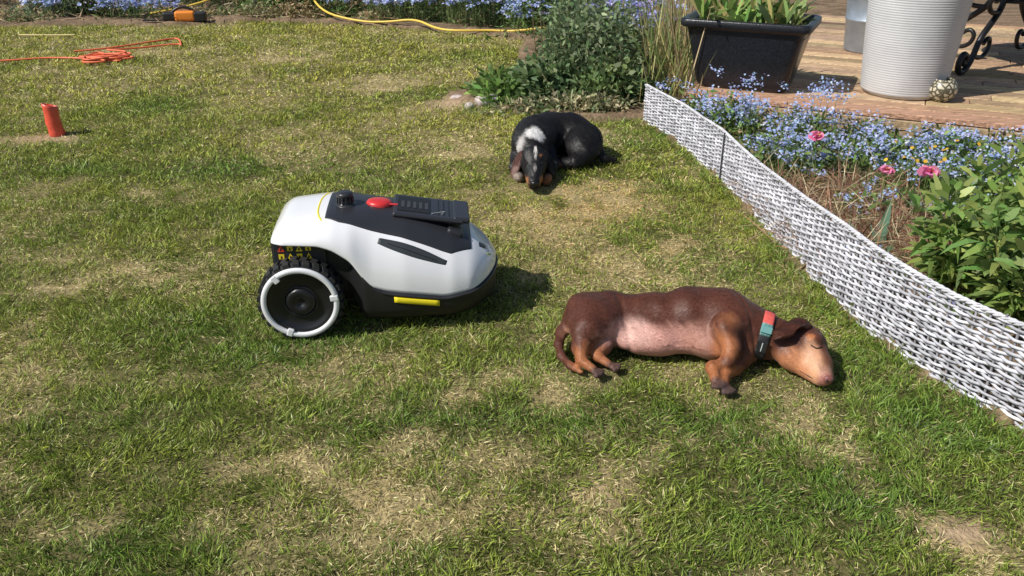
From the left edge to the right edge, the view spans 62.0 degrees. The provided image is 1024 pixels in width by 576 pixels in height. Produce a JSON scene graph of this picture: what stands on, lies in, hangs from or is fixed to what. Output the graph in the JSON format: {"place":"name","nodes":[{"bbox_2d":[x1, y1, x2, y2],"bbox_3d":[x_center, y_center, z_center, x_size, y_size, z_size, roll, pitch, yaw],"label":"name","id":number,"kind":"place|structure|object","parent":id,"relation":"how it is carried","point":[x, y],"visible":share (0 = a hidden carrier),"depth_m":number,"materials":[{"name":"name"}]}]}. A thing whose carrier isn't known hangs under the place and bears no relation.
{"place":"outdoors","nodes":[
{"label":"outdoors","id":0,"kind":"place"},
{"bbox_2d":[0,0,1023,575],"bbox_3d":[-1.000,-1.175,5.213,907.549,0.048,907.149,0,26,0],"label":"ground","id":1,"kind":"structure","parent":0,"point":[1008,16],"depth_m":2.31,"materials":[{"name":"green plant"}]},
{"bbox_2d":[18,34,74,35],"bbox_3d":[-3.915,-2.127,7.168,0.471,0.014,0.024,0,26,0],"label":"garden cane","id":2,"kind":"object","parent":1,"relation":"on","point":[46,34],"visible":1,"depth_m":7.16,"materials":[{"name":"yellow"}]},
{"bbox_2d":[41,103,65,136],"bbox_3d":[-2.402,-0.884,4.461,0.081,0.178,0.084,-2,28,1],"label":"red plastic marker","id":3,"kind":"object","parent":1,"relation":"on","point":[54,124],"visible":1,"depth_m":4.44,"materials":[{"name":"red plastic"}]},
{"bbox_2d":[0,38,181,62],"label":"orange extension cord","id":4,"kind":"object","parent":1,"relation":"on","point":[121,54],"visible":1,"depth_m":6.28,"materials":[{"name":"orange plastic"}]},
{"bbox_2d":[142,6,207,21],"bbox_3d":[-3.079,-2.498,7.758,0.560,0.138,0.120,-4,26,-8],"label":"hedge trimmer","id":5,"kind":"object","parent":1,"relation":"on","point":[192,14],"visible":1,"depth_m":7.74,"materials":[{"name":"orange plastic"}]},
{"bbox_2d":[150,0,209,14],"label":"yellow garden hose","id":6,"kind":"object","parent":1,"relation":"on","point":[189,5],"visible":0.8,"depth_m":8.04,"materials":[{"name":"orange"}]},
{"bbox_2d":[0,0,499,27],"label":"mulch twigs","id":7,"kind":"object","parent":1,"relation":"on","point":[227,3],"visible":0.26,"depth_m":7.95,"materials":[{"name":"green plant"}]},
{"bbox_2d":[0,0,655,56],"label":"flower bed shrubs","id":8,"kind":"object","parent":1,"relation":"on","point":[288,7],"visible":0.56,"depth_m":7.96,"materials":[{"name":"green plant"}]},
{"bbox_2d":[19,0,692,63],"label":"blue forget-me-not flowers","id":9,"kind":"object","parent":1,"relation":"on","point":[446,3],"visible":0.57,"depth_m":7.67,"materials":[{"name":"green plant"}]},
{"bbox_2d":[257,190,497,339],"bbox_3d":[-0.401,-0.127,2.664,0.714,0.384,0.474,-2,26,-4],"label":"robot lawn mower","id":10,"kind":"object","parent":1,"relation":"on","point":[395,256],"visible":1,"depth_m":2.51,"materials":[{"name":"plastic"},{"name":"rubber"}]},
{"bbox_2d":[313,0,544,31],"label":"yellow garden hose","id":11,"kind":"object","parent":1,"relation":"on","point":[429,25],"visible":0.92,"depth_m":7.41,"materials":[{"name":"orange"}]},
{"bbox_2d":[450,95,461,98],"bbox_3d":[-0.336,-1.164,5.217,0.087,0.040,0.069,0,26,0],"label":"garden stone","id":12,"kind":"object","parent":1,"relation":"on","point":[454,96],"visible":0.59,"depth_m":5.19,"materials":[{"name":"stone"}]},
{"bbox_2d":[464,102,474,108],"bbox_3d":[-0.250,-1.069,5.008,0.063,0.049,0.048,0,26,0],"label":"garden stone","id":13,"kind":"object","parent":1,"relation":"on","point":[468,103],"visible":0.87,"depth_m":4.99,"materials":[{"name":"stone"}]},
{"bbox_2d":[475,96,490,106],"bbox_3d":[-0.172,-1.094,5.030,0.098,0.079,0.089,0,26,0],"label":"garden stone","id":14,"kind":"object","parent":1,"relation":"on","point":[479,102],"visible":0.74,"depth_m":5.00,"materials":[{"name":"stone"}]},
{"bbox_2d":[459,62,533,106],"bbox_3d":[-0.050,-1.226,5.180,0.573,0.304,0.658,0,26,0],"label":"edging plant","id":15,"kind":"object","parent":1,"relation":"on","point":[486,84],"visible":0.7,"depth_m":5.05,"materials":[{"name":"green plant"}]},
{"bbox_2d":[508,111,617,189],"bbox_3d":[0.158,-0.661,3.947,0.448,0.229,0.679,22,33,37],"label":"dachshund","id":16,"kind":"object","parent":1,"relation":"on","point":[540,142],"visible":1,"depth_m":3.94,"materials":[{"name":"fur"}]},
{"bbox_2d":[469,0,688,117],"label":"leafy perennial bush","id":17,"kind":"object","parent":1,"relation":"on","point":[582,67],"visible":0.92,"depth_m":4.98,"materials":[{"name":"green plant"}]},
{"bbox_2d":[620,0,716,104],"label":"ornamental grass","id":18,"kind":"object","parent":1,"relation":"on","point":[677,66],"depth_m":5.07,"materials":[{"name":"green plant"}]},
{"bbox_2d":[553,286,833,394],"bbox_3d":[0.496,0.125,2.372,0.761,0.201,0.396,0,26,0],"label":"dachshund","id":19,"kind":"object","parent":1,"relation":"on","point":[728,333],"visible":1,"depth_m":2.35,"materials":[{"name":"fur"}]},
{"bbox_2d":[797,131,826,172],"bbox_3d":[1.303,-0.551,3.681,0.125,0.264,0.128,0,26,0],"label":"pink flower","id":20,"kind":"object","parent":1,"relation":"on","point":[818,135],"visible":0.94,"depth_m":3.63,"materials":[{"name":"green plant"}]},
{"bbox_2d":[643,84,1023,428],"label":"wicker border fence","id":21,"kind":"object","parent":1,"relation":"on","point":[729,156],"visible":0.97,"depth_m":2.54,"materials":[{"name":"grey wicker"}]},
{"bbox_2d":[650,64,1023,336],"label":"forget me not plants","id":22,"kind":"object","parent":1,"relation":"on","point":[793,143],"visible":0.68,"depth_m":3.91,"materials":[{"name":"blue plant"}]},
{"bbox_2d":[715,138,969,313],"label":"dead fern stems","id":23,"kind":"object","parent":1,"relation":"on","point":[829,192],"visible":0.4,"depth_m":3.24,"materials":[{"name":"brown plant"}]},
{"bbox_2d":[682,14,1023,150],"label":"wooden deck","id":24,"kind":"structure","parent":1,"relation":"on","point":[990,92],"depth_m":4.74,"materials":[{"name":"brown wood"}]},
{"bbox_2d":[681,0,821,93],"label":"black trough planter","id":25,"kind":"object","parent":24,"relation":"on","point":[763,38],"visible":0.98,"depth_m":4.66,"materials":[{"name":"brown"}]},
{"bbox_2d":[843,0,867,53],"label":"galvanised bucket planter","id":26,"kind":"object","parent":24,"relation":"on","point":[855,21],"visible":0.31,"depth_m":5.71,"materials":[{"name":"metal"}]},
{"bbox_2d":[860,0,972,99],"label":"tall ribbed vase","id":27,"kind":"object","parent":24,"relation":"on","point":[910,49],"visible":0.98,"depth_m":4.45,"materials":[{"name":"white ceramic"}]},
{"bbox_2d":[929,77,957,101],"bbox_3d":[2.290,-1.056,4.536,0.152,0.118,0.152,0,26,0],"label":"patterned candle holder","id":28,"kind":"object","parent":24,"relation":"on","point":[943,90],"visible":0.87,"depth_m":4.48,"materials":[{"name":"ceramic"}]},
{"bbox_2d":[955,0,1023,75],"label":"wrought iron patio table","id":29,"kind":"object","parent":24,"relation":"on","point":[964,60],"visible":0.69,"depth_m":5.15,"materials":[{"name":"black metal"}]},
{"bbox_2d":[701,114,1023,424],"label":"bed ground cover","id":30,"kind":"object","parent":1,"relation":"on","point":[842,173],"visible":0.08,"depth_m":3.99,"materials":[{"name":"green plant"}]},
{"bbox_2d":[843,201,910,273],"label":"iris leaves","id":31,"kind":"object","parent":1,"relation":"on","point":[887,219],"visible":0.21,"depth_m":2.99,"materials":[{"name":"green plant"}]},
{"bbox_2d":[865,165,896,218],"bbox_3d":[1.423,-0.350,3.278,0.125,0.256,0.128,0,26,0],"label":"pink flower","id":32,"kind":"object","parent":1,"relation":"on","point":[884,169],"visible":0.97,"depth_m":3.24,"materials":[{"name":"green plant"}]},
{"bbox_2d":[906,165,940,215],"bbox_3d":[1.553,-0.329,3.210,0.125,0.277,0.128,0,26,0],"label":"pink flower","id":33,"kind":"object","parent":1,"relation":"on","point":[924,170],"visible":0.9,"depth_m":3.15,"materials":[{"name":"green plant"}]},
{"bbox_2d":[879,139,986,193],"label":"yellow flowers","id":34,"kind":"object","parent":1,"relation":"on","point":[925,160],"visible":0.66,"depth_m":3.56,"materials":[{"name":"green plant"}]},
{"bbox_2d":[899,139,1023,336],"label":"peony plant","id":35,"kind":"object","parent":1,"relation":"on","point":[982,255],"visible":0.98,"depth_m":2.55,"materials":[{"name":"green plant"}]}
]}

